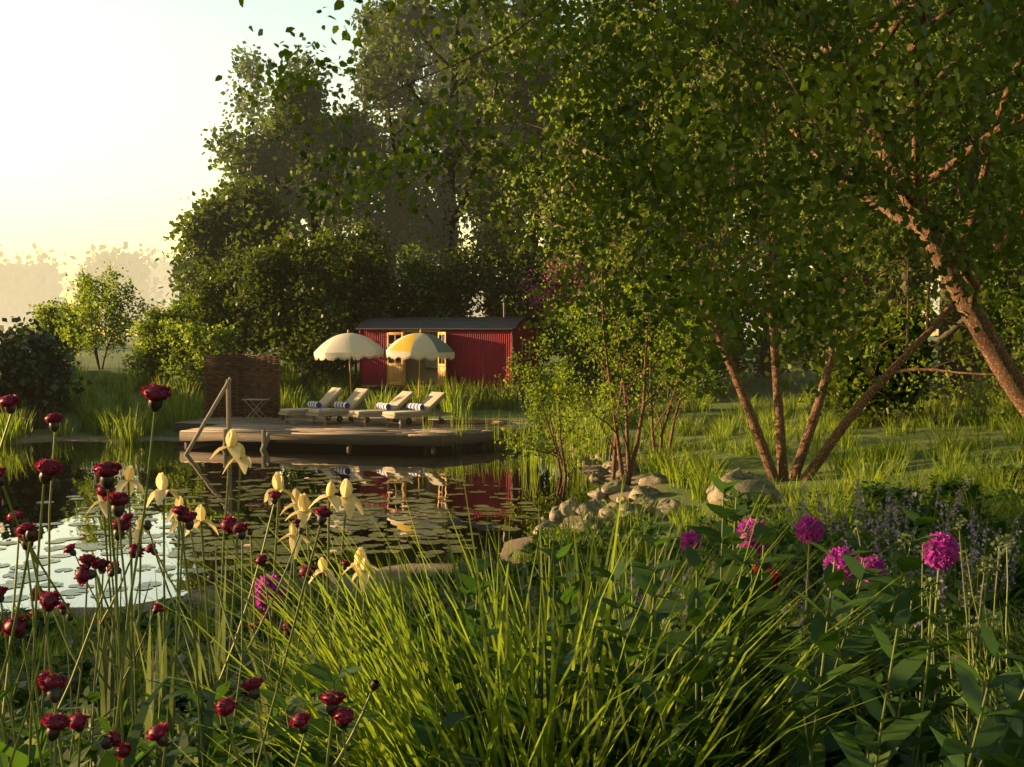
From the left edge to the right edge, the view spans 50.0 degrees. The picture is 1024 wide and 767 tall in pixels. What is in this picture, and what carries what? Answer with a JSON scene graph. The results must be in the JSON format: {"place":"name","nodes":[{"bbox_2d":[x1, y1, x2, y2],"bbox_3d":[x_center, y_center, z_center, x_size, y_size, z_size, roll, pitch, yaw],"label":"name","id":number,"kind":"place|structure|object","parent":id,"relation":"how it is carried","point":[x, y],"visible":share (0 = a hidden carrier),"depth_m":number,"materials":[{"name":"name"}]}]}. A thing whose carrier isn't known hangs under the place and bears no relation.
{"place":"outdoors","nodes":[
{"label":"outdoors","id":0,"kind":"place"},
{"bbox_2d":[0,441,612,611],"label":"pond water","id":1,"kind":"structure","parent":0,"point":[490,467],"depth_m":20.88,"materials":[{"name":"liquid"}]},
{"bbox_2d":[184,377,269,454],"bbox_3d":[-7.317,1.267,28.515,1.470,2.779,2.291,1,3,12],"label":"handrail","id":2,"kind":"object","parent":1,"relation":"in","point":[265,439],"visible":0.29,"depth_m":29.07,"materials":[{"name":"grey wood"}]},
{"bbox_2d":[78,477,407,555],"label":"water lily flowers","id":3,"kind":"object","parent":1,"relation":"on","point":[248,545],"visible":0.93,"depth_m":16.36,"materials":[{"name":"white plant"}]},
{"bbox_2d":[0,467,540,601],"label":"water lily pads","id":4,"kind":"object","parent":1,"relation":"on","point":[269,545],"visible":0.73,"depth_m":16.62,"materials":[{"name":"green plant"}]},
{"bbox_2d":[0,0,939,335],"label":"sky","id":5,"kind":"structure","parent":0,"point":[106,105],"materials":[{"name":"white"}]},
{"bbox_2d":[0,336,1023,766],"bbox_3d":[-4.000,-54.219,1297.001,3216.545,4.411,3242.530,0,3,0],"label":"ground","id":6,"kind":"structure","parent":0,"point":[752,462],"depth_m":26.12,"materials":[{"name":"green plant"}]},
{"bbox_2d":[14,261,244,393],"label":"trees","id":7,"kind":"object","parent":6,"relation":"on","point":[166,332],"depth_m":41.29,"materials":[{"name":"green plant"}]},
{"bbox_2d":[174,423,550,451],"bbox_3d":[-4.425,1.942,31.859,11.350,1.500,5.950,1,3,12],"label":"deck frame","id":8,"kind":"object","parent":6,"relation":"on","point":[351,440],"visible":0.32,"depth_m":28.99,"materials":[{"name":"brown wood"}]},
{"bbox_2d":[203,352,280,417],"bbox_3d":[-8.398,0.073,34.445,2.422,2.110,0.552,0,3,2],"label":"woven screen","id":9,"kind":"object","parent":8,"relation":"on","point":[255,376],"visible":0.88,"depth_m":34.41,"materials":[{"name":"brown wicker"}]},
{"bbox_2d":[242,398,270,419],"bbox_3d":[-7.854,0.797,33.715,0.750,0.645,0.450,1,3,12],"label":"side table","id":10,"kind":"object","parent":8,"relation":"on","point":[250,399],"visible":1,"depth_m":33.56,"materials":[{"name":"grey wood"}]},
{"bbox_2d":[278,387,342,423],"bbox_3d":[-5.832,0.650,32.590,2.090,1.018,0.810,-2,3,-35],"label":"sun lounger","id":11,"kind":"object","parent":8,"relation":"on","point":[327,400],"visible":0.67,"depth_m":32.50,"materials":[{"name":"grey wood"}]},
{"bbox_2d":[306,388,369,424],"bbox_3d":[-4.992,0.670,32.316,2.090,1.002,0.810,-2,3,-43],"label":"sun lounger","id":12,"kind":"object","parent":8,"relation":"on","point":[356,397],"visible":0.81,"depth_m":32.12,"materials":[{"name":"grey wood"}]},
{"bbox_2d":[314,330,383,418],"bbox_3d":[-4.998,-0.288,33.921,2.106,2.780,2.106,-2,4,0],"label":"parasol","id":13,"kind":"object","parent":8,"relation":"on","point":[344,346],"visible":0.98,"depth_m":33.17,"materials":[{"name":"white fabric"}]},
{"bbox_2d":[174,416,556,436],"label":"deck planks","id":14,"kind":"object","parent":8,"relation":"on","point":[302,425],"visible":0.7,"depth_m":30.84,"materials":[{"name":"brown wood"}]},
{"bbox_2d":[347,391,413,426],"bbox_3d":[-3.603,0.726,31.720,2.090,0.942,1.128,-2,3,-36],"label":"sun lounger","id":15,"kind":"object","parent":8,"relation":"on","point":[400,400],"visible":0.8,"depth_m":31.69,"materials":[{"name":"grey wood"}]},
{"bbox_2d":[380,392,452,427],"bbox_3d":[-2.728,0.739,31.537,2.090,0.933,0.810,-2,3,-42],"label":"sun lounger","id":16,"kind":"object","parent":8,"relation":"on","point":[428,403],"visible":0.98,"depth_m":31.47,"materials":[{"name":"grey wood"}]},
{"bbox_2d":[385,329,454,420],"bbox_3d":[-2.801,-0.257,33.196,2.116,2.780,2.116,2,3,0],"label":"parasol","id":17,"kind":"object","parent":8,"relation":"on","point":[417,346],"visible":0.98,"depth_m":32.46,"materials":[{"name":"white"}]},
{"bbox_2d":[424,419,506,426],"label":"step","id":18,"kind":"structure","parent":8,"relation":"in","point":[448,422],"depth_m":32.39,"materials":[{"name":"brown wood"}]},
{"bbox_2d":[355,297,540,403],"bbox_3d":[-2.415,-1.002,37.913,6.137,3.946,3.682,1,3,24],"label":"red cabin","id":19,"kind":"object","parent":6,"relation":"on","point":[482,347],"visible":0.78,"depth_m":37.14,"materials":[{"name":"red painted corrugated metal"},{"name":"wood"},{"name":"tin"}]},
{"bbox_2d":[0,241,939,345],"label":"treeline","id":20,"kind":"object","parent":6,"relation":"on","point":[31,282],"depth_m":110.85,"materials":[{"name":"green plant"}]},
{"bbox_2d":[0,355,1023,766],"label":"ornamental grasses","id":21,"kind":"object","parent":6,"relation":"on","point":[130,427],"visible":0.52,"depth_m":2.83,"materials":[{"name":"green plant"}]},
{"bbox_2d":[0,462,1023,766],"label":"perennial foliage","id":22,"kind":"object","parent":6,"relation":"on","point":[846,738],"visible":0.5,"depth_m":2.26,"materials":[{"name":"green plant"}]},
{"bbox_2d":[0,412,1023,766],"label":"flower stems","id":23,"kind":"object","parent":6,"relation":"on","point":[116,654],"visible":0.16,"depth_m":2.28,"materials":[{"name":"green plant"}]},
{"bbox_2d":[0,383,353,758],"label":"dark red flowers","id":24,"kind":"object","parent":23,"relation":"attached to","point":[47,681],"visible":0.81,"depth_m":1.76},
{"bbox_2d":[0,400,378,749],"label":"flower buds","id":25,"kind":"object","parent":23,"relation":"attached to","point":[54,695],"visible":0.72,"depth_m":1.84,"materials":[{"name":"plant"}]},
{"bbox_2d":[85,429,379,591],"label":"iris flowers","id":26,"kind":"object","parent":23,"relation":"on","point":[301,504],"visible":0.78,"depth_m":4.16,"materials":[{"name":"yellow plant"}]},
{"bbox_2d":[251,515,959,609],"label":"pink flowers","id":27,"kind":"object","parent":23,"relation":"on","point":[943,553],"visible":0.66,"depth_m":3.63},
{"bbox_2d":[751,562,779,591],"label":"peony flowers","id":28,"kind":"object","parent":23,"relation":"on","point":[774,580],"visible":0.23,"depth_m":2.47,"materials":[{"name":"red plant"}]},
{"bbox_2d":[0,465,1023,766],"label":"grey foliage plants","id":29,"kind":"object","parent":6,"relation":"on","point":[156,667],"visible":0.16,"depth_m":5.46,"materials":[{"name":"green plant"}]},
{"bbox_2d":[516,244,613,386],"bbox_3d":[2.737,-2.450,39.917,5.457,5.403,3.693,-1,3,-21],"label":"judas tree","id":30,"kind":"object","parent":6,"relation":"on","point":[541,297],"depth_m":39.67,"materials":[{"name":"green plant"}]},
{"bbox_2d":[154,0,1023,408],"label":"trees","id":31,"kind":"object","parent":6,"relation":"on","point":[242,204],"depth_m":48.86,"materials":[{"name":"green plant"}]},
{"bbox_2d":[172,201,1023,426],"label":"shrubs","id":32,"kind":"object","parent":6,"relation":"on","point":[311,306],"depth_m":40.32,"materials":[{"name":"green plant"}]},
{"bbox_2d":[494,197,733,484],"bbox_3d":[2.398,-0.624,22.423,5.558,6.238,7.137,0,3,0],"label":"shrub","id":33,"kind":"object","parent":6,"relation":"on","point":[575,394],"depth_m":22.67,"materials":[{"name":"green plant"}]},
{"bbox_2d":[454,436,781,536],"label":"shore stones","id":34,"kind":"object","parent":6,"relation":"on","point":[751,482],"visible":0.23,"depth_m":18.41,"materials":[{"name":"stone"}]},
{"bbox_2d":[215,0,1023,481],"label":"birch","id":35,"kind":"object","parent":6,"relation":"on","point":[711,130],"depth_m":7.83,"materials":[{"name":"green plant"}]},
{"bbox_2d":[469,0,1023,424],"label":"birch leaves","id":36,"kind":"object","parent":35,"relation":"attached to","point":[869,253],"visible":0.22,"depth_m":20.24,"materials":[{"name":"green plant"}]},
{"bbox_2d":[591,467,1022,702],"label":"blue flower spikes","id":37,"kind":"object","parent":6,"relation":"on","point":[928,570],"visible":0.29,"depth_m":5.50,"materials":[{"name":"plant"}]},
{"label":"pine wood","id":38,"kind":"object","parent":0,"visible":0},
{"bbox_2d":[0,312,92,427],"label":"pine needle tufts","id":39,"kind":"object","parent":38,"relation":"attached to","point":[34,370],"visible":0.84,"depth_m":33.41,"materials":[{"name":"green plant"}]}
]}

